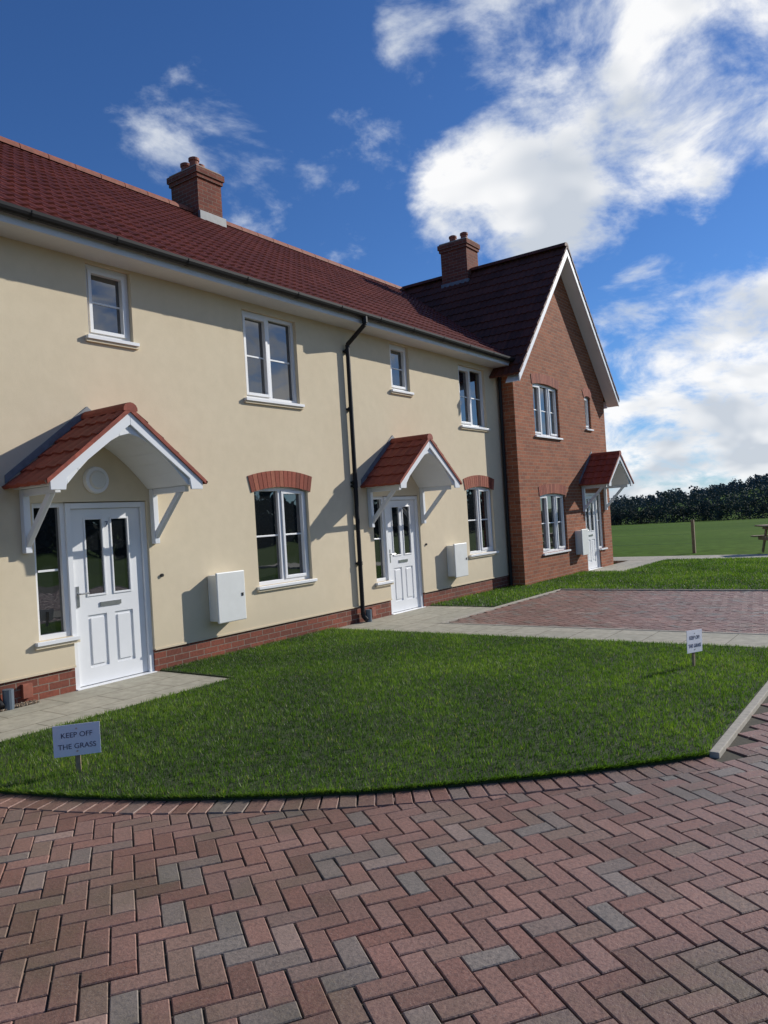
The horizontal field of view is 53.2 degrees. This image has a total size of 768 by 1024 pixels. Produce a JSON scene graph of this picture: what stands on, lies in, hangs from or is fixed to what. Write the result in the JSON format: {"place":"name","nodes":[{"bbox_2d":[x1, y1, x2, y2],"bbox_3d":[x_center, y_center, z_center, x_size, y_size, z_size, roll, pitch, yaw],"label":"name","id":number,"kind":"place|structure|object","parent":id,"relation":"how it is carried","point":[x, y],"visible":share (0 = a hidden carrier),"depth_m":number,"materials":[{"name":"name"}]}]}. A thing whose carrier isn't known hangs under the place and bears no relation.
{"place":"outdoors","nodes":[
{"label":"outdoors","id":0,"kind":"place"},
{"bbox_2d":[0,590,767,1023],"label":"block paving","id":1,"kind":"structure","parent":0,"point":[630,896],"depth_m":3.24,"materials":[{"name":"red brick"}]},
{"bbox_2d":[0,627,767,801],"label":"lawn","id":2,"kind":"structure","parent":0,"point":[334,711],"depth_m":5.96,"materials":[{"name":"plant"}]},
{"bbox_2d":[52,721,100,772],"bbox_3d":[-2.057,1.627,5.147,0.297,0.410,0.029,-3,-1,-14],"label":"keep off grass sign","id":3,"kind":"object","parent":2,"relation":"on","point":[77,741],"visible":1,"depth_m":5.14,"materials":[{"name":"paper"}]},
{"bbox_2d":[686,629,701,666],"bbox_3d":[2.934,1.332,7.253,0.297,0.430,0.030,2,-4,-41],"label":"keep off grass sign","id":4,"kind":"object","parent":2,"relation":"on","point":[694,641],"visible":0.99,"depth_m":7.24,"materials":[{"name":"plastic"}]},
{"bbox_2d":[0,554,767,741],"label":"slab path","id":5,"kind":"structure","parent":0,"point":[49,712],"depth_m":8.57,"materials":[{"name":"concrete"}]},
{"bbox_2d":[2,688,14,710],"bbox_3d":[-3.558,1.791,7.259,0.099,0.220,0.099,-4,-1,35],"label":"gully pipe","id":6,"kind":"object","parent":5,"relation":"on","point":[8,698],"visible":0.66,"depth_m":7.22,"materials":[{"name":"grey plastic"}]},
{"bbox_2d":[0,629,330,711],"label":"gravel","id":7,"kind":"structure","parent":5,"relation":"on","point":[26,703],"depth_m":7.45,"materials":[{"name":"stone"}]},
{"bbox_2d":[365,609,371,621],"bbox_3d":[-0.238,1.629,11.926,0.099,0.220,0.099,-4,-1,35],"label":"gully pipe","id":8,"kind":"object","parent":5,"relation":"on","point":[368,613],"visible":0.66,"depth_m":11.89,"materials":[{"name":"grey plastic"}]},
{"bbox_2d":[0,0,767,499],"label":"sky","id":9,"kind":"structure","parent":0,"point":[364,136],"materials":[{"name":"blue"}]},
{"bbox_2d":[430,556,767,606],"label":"lawn","id":10,"kind":"structure","parent":0,"point":[741,573],"depth_m":15.52,"materials":[{"name":"plant"}]},
{"bbox_2d":[611,488,767,563],"bbox_3d":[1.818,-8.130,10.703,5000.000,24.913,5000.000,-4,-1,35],"label":"ground","id":11,"kind":"structure","parent":0,"point":[730,536],"depth_m":39.68,"materials":[{"name":"green plant"}]},
{"bbox_2d":[0,236,359,683],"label":"rendered walls","id":12,"kind":"structure","parent":11,"relation":"on","point":[178,379],"depth_m":9.20,"materials":[{"name":"beige paint"}]},
{"bbox_2d":[4,407,90,483],"bbox_3d":[-3.156,-0.715,8.200,0.010,0.830,1.880,-4,-1,35],"label":"porch flashing","id":13,"kind":"object","parent":12,"relation":"attached to","point":[36,453],"visible":0.54,"depth_m":7.78,"materials":[{"name":"grey metal"}]},
{"bbox_2d":[83,466,108,493],"bbox_3d":[-3.090,-0.343,8.227,0.050,0.296,0.296,-4,-1,35],"label":"porch light ring","id":14,"kind":"object","parent":12,"relation":"attached to","point":[86,481],"visible":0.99,"depth_m":8.16,"materials":[{"name":"white plastic"}]},
{"bbox_2d":[89,470,105,488],"bbox_3d":[-3.059,-0.345,8.205,0.024,0.203,0.203,-4,-1,35],"label":"porch light diffuser","id":15,"kind":"object","parent":14,"relation":"attached to","point":[97,479],"visible":1,"depth_m":8.19,"materials":[{"name":"white plastic"}]},
{"bbox_2d":[13,415,189,489],"bbox_3d":[-2.870,-0.627,7.999,0.698,0.736,1.720,-4,-1,35],"label":"porch canopy","id":16,"kind":"object","parent":12,"relation":"attached to","point":[148,464],"visible":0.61,"depth_m":8.31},
{"bbox_2d":[2,410,124,489],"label":"porch tiles","id":17,"kind":"object","parent":16,"relation":"on","point":[63,449],"visible":0.94,"depth_m":7.51,"materials":[{"name":"red tile"}]},
{"bbox_2d":[49,412,202,489],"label":"porch bargeboards","id":18,"kind":"object","parent":16,"relation":"attached to","point":[58,481],"visible":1,"depth_m":7.75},
{"bbox_2d":[19,486,188,553],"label":"porch brackets","id":19,"kind":"object","parent":12,"relation":"attached to","point":[28,533],"visible":0.97,"depth_m":7.53,"materials":[{"name":"white wood"}]},
{"bbox_2d":[46,402,205,483],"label":"porch ridge and verge","id":20,"kind":"structure","parent":12,"relation":"attached to","point":[128,407],"depth_m":7.80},
{"bbox_2d":[31,264,317,690],"bbox_3d":[-2.359,-0.448,9.373,0.180,4.600,4.270,-4,-1,35],"label":"window and door frames","id":21,"kind":"structure","parent":12,"relation":"attached to","point":[115,644],"depth_m":8.47,"materials":[{"name":"white plastic"}]},
{"bbox_2d":[76,586,89,607],"bbox_3d":[-3.178,0.893,8.092,0.059,0.220,0.120,-4,-1,35],"label":"door handle","id":22,"kind":"object","parent":21,"relation":"attached to","point":[78,594],"visible":1,"depth_m":8.06,"materials":[{"name":"metal"}]},
{"bbox_2d":[100,599,120,605],"bbox_3d":[-2.990,0.992,8.386,0.011,0.045,0.260,-4,-1,35],"label":"letter plate","id":23,"kind":"object","parent":21,"relation":"attached to","point":[111,602],"visible":1,"depth_m":8.38,"materials":[{"name":"metal"}]},
{"bbox_2d":[33,275,302,634],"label":"glazing","id":24,"kind":"structure","parent":21,"relation":"attached to","point":[106,292],"depth_m":8.67,"materials":[{"name":"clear glass"}]},
{"bbox_2d":[35,338,316,649],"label":"render sills","id":25,"kind":"structure","parent":21,"relation":"attached to","point":[137,348],"depth_m":8.71,"materials":[{"name":"white concrete"}]},
{"bbox_2d":[247,472,305,490],"bbox_3d":[-1.463,-0.421,10.639,0.104,0.300,1.293,-4,-1,35],"label":"arch mortar","id":26,"kind":"object","parent":21,"relation":"attached to","point":[275,481],"visible":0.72,"depth_m":10.78,"materials":[{"name":"beige concrete"}]},
{"bbox_2d":[208,570,246,623],"bbox_3d":[-1.962,1.052,9.554,0.188,0.620,0.470,-4,-1,35],"label":"meter box","id":27,"kind":"object","parent":12,"relation":"attached to","point":[227,601],"visible":1,"depth_m":9.43,"materials":[{"name":"plastic"}]},
{"bbox_2d":[248,471,311,491],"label":"window arch bricks","id":28,"kind":"object","parent":12,"relation":"attached to","point":[289,479],"depth_m":10.57,"materials":[{"name":"red brick"}]},
{"bbox_2d":[0,607,359,703],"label":"brick plinth","id":29,"kind":"structure","parent":11,"relation":"on","point":[53,684],"depth_m":9.43,"materials":[{"name":"red brick"}]},
{"bbox_2d":[21,683,32,698],"bbox_3d":[-3.494,1.749,7.494,0.043,0.140,0.100,-4,-1,35],"label":"boiler drain cover","id":30,"kind":"object","parent":29,"relation":"attached to","point":[26,690],"visible":1,"depth_m":7.47,"materials":[{"name":"plastic"}]},
{"bbox_2d":[84,328,508,605],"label":"rendered walls","id":31,"kind":"structure","parent":11,"relation":"on","point":[382,414],"depth_m":13.84,"materials":[{"name":"beige paint"}]},
{"bbox_2d":[0,211,361,327],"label":"fascia and soffit","id":32,"kind":"structure","parent":31,"relation":"attached to","point":[20,229],"depth_m":8.76,"materials":[{"name":"white plastic"}]},
{"bbox_2d":[0,200,366,317],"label":"gutter","id":33,"kind":"object","parent":32,"relation":"attached to","point":[35,215],"visible":1,"depth_m":8.55,"materials":[{"name":"black plastic"}]},
{"bbox_2d":[0,142,354,308],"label":"roof tiles","id":34,"kind":"object","parent":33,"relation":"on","point":[37,183],"visible":0.98,"depth_m":10.42,"materials":[{"name":"red tile"}]},
{"bbox_2d":[0,136,168,203],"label":"ridge tiles","id":35,"kind":"object","parent":34,"relation":"on","point":[28,149],"visible":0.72,"depth_m":12.76,"materials":[{"name":"ceramic"}]},
{"bbox_2d":[169,204,510,356],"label":"roof tiles","id":36,"kind":"object","parent":31,"relation":"on","point":[362,293],"visible":0.84,"depth_m":14.87,"materials":[{"name":"red tile"}]},
{"bbox_2d":[198,210,226,227],"bbox_3d":[-3.307,-5.564,14.806,0.060,0.360,0.660,-4,-1,35],"label":"chimney flashing","id":37,"kind":"object","parent":36,"relation":"attached to","point":[205,215],"visible":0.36,"depth_m":14.76,"materials":[{"name":"grey metal"}]},
{"bbox_2d":[342,316,368,621],"bbox_3d":[-0.312,-0.644,11.790,0.465,4.675,0.110,-4,-1,35],"label":"downpipe","id":38,"kind":"object","parent":31,"relation":"attached to","point":[354,481],"visible":1,"depth_m":11.86,"materials":[{"name":"black plastic"}]},
{"bbox_2d":[361,435,393,483],"bbox_3d":[0.165,-0.877,12.867,0.010,0.830,1.880,-4,-1,35],"label":"porch flashing","id":39,"kind":"object","parent":31,"relation":"attached to","point":[376,460],"visible":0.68,"depth_m":12.45,"materials":[{"name":"grey metal"}]},
{"bbox_2d":[367,486,450,527],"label":"porch brackets","id":40,"kind":"object","parent":31,"relation":"attached to","point":[373,518],"visible":0.99,"depth_m":12.20,"materials":[{"name":"white wood"}]},
{"bbox_2d":[366,449,453,487],"bbox_3d":[0.451,-0.788,12.666,0.698,0.736,1.720,-4,-1,35],"label":"porch canopy","id":41,"kind":"object","parent":31,"relation":"attached to","point":[429,470],"visible":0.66,"depth_m":13.02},
{"bbox_2d":[360,439,426,487],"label":"porch tiles","id":42,"kind":"object","parent":41,"relation":"on","point":[394,462],"visible":1,"depth_m":12.20,"materials":[{"name":"red tile"}]},
{"bbox_2d":[399,440,459,487],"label":"porch bargeboards","id":43,"kind":"object","parent":41,"relation":"attached to","point":[435,452],"visible":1,"depth_m":12.52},
{"bbox_2d":[390,433,461,484],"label":"porch ridge and verge","id":44,"kind":"structure","parent":31,"relation":"attached to","point":[429,436],"depth_m":12.53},
{"bbox_2d":[344,319,509,367],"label":"fascia and soffit","id":45,"kind":"structure","parent":31,"relation":"attached to","point":[385,332],"depth_m":13.47,"materials":[{"name":"white plastic"}]},
{"bbox_2d":[367,313,515,361],"bbox_3d":[1.200,-3.066,13.810,0.126,0.083,5.180,-4,-1,35],"label":"gutter","id":46,"kind":"object","parent":45,"relation":"attached to","point":[391,323],"visible":0.98,"depth_m":13.30,"materials":[{"name":"black plastic"}]},
{"bbox_2d":[359,575,509,621],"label":"brick plinth","id":47,"kind":"structure","parent":31,"relation":"attached to","point":[383,609],"depth_m":14.18,"materials":[{"name":"red brick"}]},
{"bbox_2d":[370,607,375,616],"bbox_3d":[-0.173,1.587,12.161,0.043,0.140,0.100,-4,-1,35],"label":"boiler drain cover","id":48,"kind":"object","parent":47,"relation":"attached to","point":[373,611],"visible":0.86,"depth_m":12.14,"materials":[{"name":"plastic"}]},
{"bbox_2d":[373,344,498,614],"bbox_3d":[0.962,-0.609,14.040,0.180,4.600,4.270,-4,-1,35],"label":"window and door frames","id":49,"kind":"structure","parent":31,"relation":"attached to","point":[405,578],"depth_m":13.25,"materials":[{"name":"white plastic"}]},
{"bbox_2d":[373,350,488,578],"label":"glazing","id":50,"kind":"structure","parent":49,"relation":"attached to","point":[475,405],"depth_m":15.09,"materials":[{"name":"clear glass"}]},
{"bbox_2d":[375,391,498,586],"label":"render sills","id":51,"kind":"structure","parent":31,"relation":"attached to","point":[398,393],"depth_m":14.78,"materials":[{"name":"white stone"}]},
{"bbox_2d":[446,542,468,577],"bbox_3d":[1.359,0.891,14.221,0.188,0.620,0.470,-4,-1,35],"label":"meter box","id":52,"kind":"object","parent":31,"relation":"attached to","point":[457,563],"visible":1,"depth_m":14.08,"materials":[{"name":"plastic"}]},
{"bbox_2d":[463,475,493,489],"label":"window arch bricks","id":53,"kind":"object","parent":31,"relation":"attached to","point":[478,480],"depth_m":15.24,"materials":[{"name":"red brick"}]},
{"bbox_2d":[383,275,613,585],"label":"brick walls","id":54,"kind":"structure","parent":11,"relation":"on","point":[559,352],"depth_m":17.73,"materials":[{"name":"red brick"}]},
{"bbox_2d":[404,248,562,377],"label":"roof tiles","id":55,"kind":"object","parent":54,"relation":"on","point":[498,306],"visible":0.25,"depth_m":17.86,"materials":[{"name":"brown tile"}]},
{"bbox_2d":[498,377,512,584],"bbox_3d":[2.680,-0.792,15.991,0.436,4.630,0.066,-4,-1,35],"label":"downpipe","id":56,"kind":"object","parent":54,"relation":"attached to","point":[505,481],"visible":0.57,"depth_m":16.07,"materials":[{"name":"black plastic"}]},
{"bbox_2d":[530,374,589,494],"bbox_3d":[4.301,-1.760,18.236,0.104,2.745,3.700,-4,-1,35],"label":"arch mortar","id":57,"kind":"object","parent":54,"relation":"attached to","point":[587,397],"visible":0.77,"depth_m":17.71,"materials":[{"name":"beige concrete"}]},
{"bbox_2d":[531,373,591,495],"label":"window arch bricks","id":58,"kind":"object","parent":54,"relation":"attached to","point":[552,383],"depth_m":17.40,"materials":[{"name":"red brick"}]},
{"bbox_2d":[506,250,618,408],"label":"bargeboards","id":59,"kind":"object","parent":54,"relation":"attached to","point":[566,272],"visible":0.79,"depth_m":19.03,"materials":[{"name":"white plastic"}]},
{"bbox_2d":[517,246,618,399],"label":"verge tiles","id":60,"kind":"object","parent":59,"relation":"attached to","point":[536,323],"visible":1,"depth_m":17.25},
{"bbox_2d":[532,384,607,570],"bbox_3d":[4.491,-0.701,18.389,0.180,4.430,4.050,-4,-1,35],"label":"window and door frames","id":61,"kind":"structure","parent":54,"relation":"attached to","point":[595,548],"depth_m":17.88,"materials":[{"name":"white plastic"}]},
{"bbox_2d":[532,387,600,549],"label":"glazing","id":62,"kind":"structure","parent":61,"relation":"attached to","point":[549,498],"depth_m":17.47,"materials":[{"name":"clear glass"}]},
{"bbox_2d":[575,529,589,554],"bbox_3d":[4.752,0.721,18.388,0.188,0.620,0.420,-4,-1,35],"label":"meter box","id":63,"kind":"object","parent":54,"relation":"attached to","point":[582,541],"visible":1,"depth_m":18.25,"materials":[{"name":"plastic"}]},
{"bbox_2d":[579,452,591,483],"bbox_3d":[5.288,-1.131,19.465,0.010,0.830,1.880,-4,-1,35],"label":"porch flashing","id":64,"kind":"object","parent":54,"relation":"attached to","point":[584,468],"visible":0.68,"depth_m":19.02,"materials":[{"name":"grey metal"}]},
{"bbox_2d":[582,484,626,511],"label":"porch brackets","id":65,"kind":"object","parent":54,"relation":"attached to","point":[605,487],"visible":1,"depth_m":18.80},
{"bbox_2d":[587,461,629,485],"bbox_3d":[5.574,-1.042,19.264,0.698,0.736,1.720,-4,-1,35],"label":"porch canopy","id":66,"kind":"object","parent":54,"relation":"attached to","point":[620,477],"visible":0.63,"depth_m":19.59,"materials":[{"name":"white paint"}]},
{"bbox_2d":[579,454,618,485],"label":"porch tiles","id":67,"kind":"object","parent":66,"relation":"on","point":[599,469],"visible":1,"depth_m":18.80,"materials":[{"name":"red tile"}]},
{"bbox_2d":[608,456,632,485],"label":"porch bargeboards","id":68,"kind":"object","parent":66,"relation":"attached to","point":[625,470],"visible":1,"depth_m":19.22,"materials":[{"name":"white wood"}]},
{"bbox_2d":[590,450,633,483],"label":"porch ridge and verge","id":69,"kind":"structure","parent":54,"relation":"attached to","point":[606,453],"depth_m":19.16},
{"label":"roof tiles","id":70,"kind":"object","parent":54,"relation":"on","visible":0},
{"bbox_2d":[441,278,469,288],"bbox_3d":[1.986,-5.787,19.725,0.800,0.150,0.650,-4,-1,35],"label":"chimney flashing","id":71,"kind":"object","parent":70,"relation":"on","point":[456,282],"visible":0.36,"depth_m":19.45,"materials":[{"name":"grey metal"}]},
{"bbox_2d":[437,238,479,284],"bbox_3d":[1.969,-6.062,19.728,0.860,1.600,0.710,-4,-1,35],"label":"chimney stack","id":72,"kind":"object","parent":70,"relation":"on","point":[459,259],"visible":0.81,"depth_m":19.47,"materials":[{"name":"brick"}]},
{"bbox_2d":[439,237,477,245],"bbox_3d":[1.920,-6.880,19.735,0.790,0.040,0.640,-4,-1,35],"label":"chimney flaunching","id":73,"kind":"object","parent":72,"relation":"on","point":[456,240],"visible":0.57,"depth_m":19.48,"materials":[{"name":"grey concrete"}]},
{"bbox_2d":[449,232,467,240],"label":"chimney pots","id":74,"kind":"object","parent":73,"relation":"on","point":[454,237],"visible":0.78,"depth_m":19.66,"materials":[{"name":"ceramic"}]},
{"bbox_2d":[399,242,568,289],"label":"ridge tiles","id":75,"kind":"object","parent":70,"relation":"on","point":[506,260],"visible":0.44,"depth_m":18.90,"materials":[{"name":"brown tile"}]},
{"bbox_2d":[439,589,767,758],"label":"edging kerb","id":76,"kind":"structure","parent":11,"relation":"on","point":[725,741],"depth_m":6.43,"materials":[{"name":"concrete"}]},
{"bbox_2d":[612,520,695,552],"bbox_3d":[4.473,1.126,27.476,12.740,1.080,0.102,-4,-1,35],"label":"wire fence","id":77,"kind":"object","parent":11,"relation":"on","point":[693,543],"visible":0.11,"depth_m":23.78,"materials":[{"name":"wood"}]},
{"bbox_2d":[609,473,767,510],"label":"hillside woodland","id":78,"kind":"object","parent":11,"relation":"on","point":[760,479],"visible":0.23,"depth_m":436.12,"materials":[{"name":"green plant"}]},
{"bbox_2d":[610,495,767,524],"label":"distant tree belt","id":79,"kind":"object","parent":11,"relation":"on","point":[711,512],"visible":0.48,"depth_m":149.78,"materials":[{"name":"green plant"}]},
{"bbox_2d":[610,483,767,512],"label":"distant woodland","id":80,"kind":"object","parent":11,"relation":"on","point":[715,497],"visible":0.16,"depth_m":247.50,"materials":[{"name":"green plant"}]},
{"bbox_2d":[751,524,767,552],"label":"picnic table","id":81,"kind":"object","parent":11,"relation":"on","point":[764,537],"visible":1,"depth_m":21.82,"materials":[{"name":"wood"}]},
{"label":"rear roof tiles","id":82,"kind":"object","parent":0,"visible":0},
{"bbox_2d":[166,165,224,217],"bbox_3d":[-3.658,-5.766,15.049,0.870,1.610,0.710,-4,-1,35],"label":"chimney stack","id":83,"kind":"object","parent":82,"relation":"on","point":[195,188],"visible":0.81,"depth_m":14.79,"materials":[{"name":"brick"}]},
{"bbox_2d":[169,164,221,176],"bbox_3d":[-3.708,-6.589,15.056,0.800,0.040,0.640,-4,-1,35],"label":"chimney flaunching","id":84,"kind":"object","parent":83,"relation":"on","point":[193,165],"visible":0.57,"depth_m":14.79,"materials":[{"name":"grey concrete"}]},
{"bbox_2d":[180,156,204,170],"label":"chimney pots","id":85,"kind":"object","parent":84,"relation":"on","point":[193,160],"visible":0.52,"depth_m":14.81,"materials":[{"name":"ceramic"}]},
{"bbox_2d":[168,199,404,290],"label":"ridge tiles","id":86,"kind":"object","parent":82,"relation":"on","point":[232,225],"visible":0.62,"depth_m":17.09,"materials":[{"name":"ceramic"}]},
{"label":"rendered walls","id":87,"kind":"object","parent":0,"visible":0},
{"bbox_2d":[0,695,4,709],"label":"downpipe","id":88,"kind":"object","parent":87,"relation":"attached to","point":[2,705],"visible":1,"depth_m":7.18,"materials":[{"name":"black plastic"}]}
]}

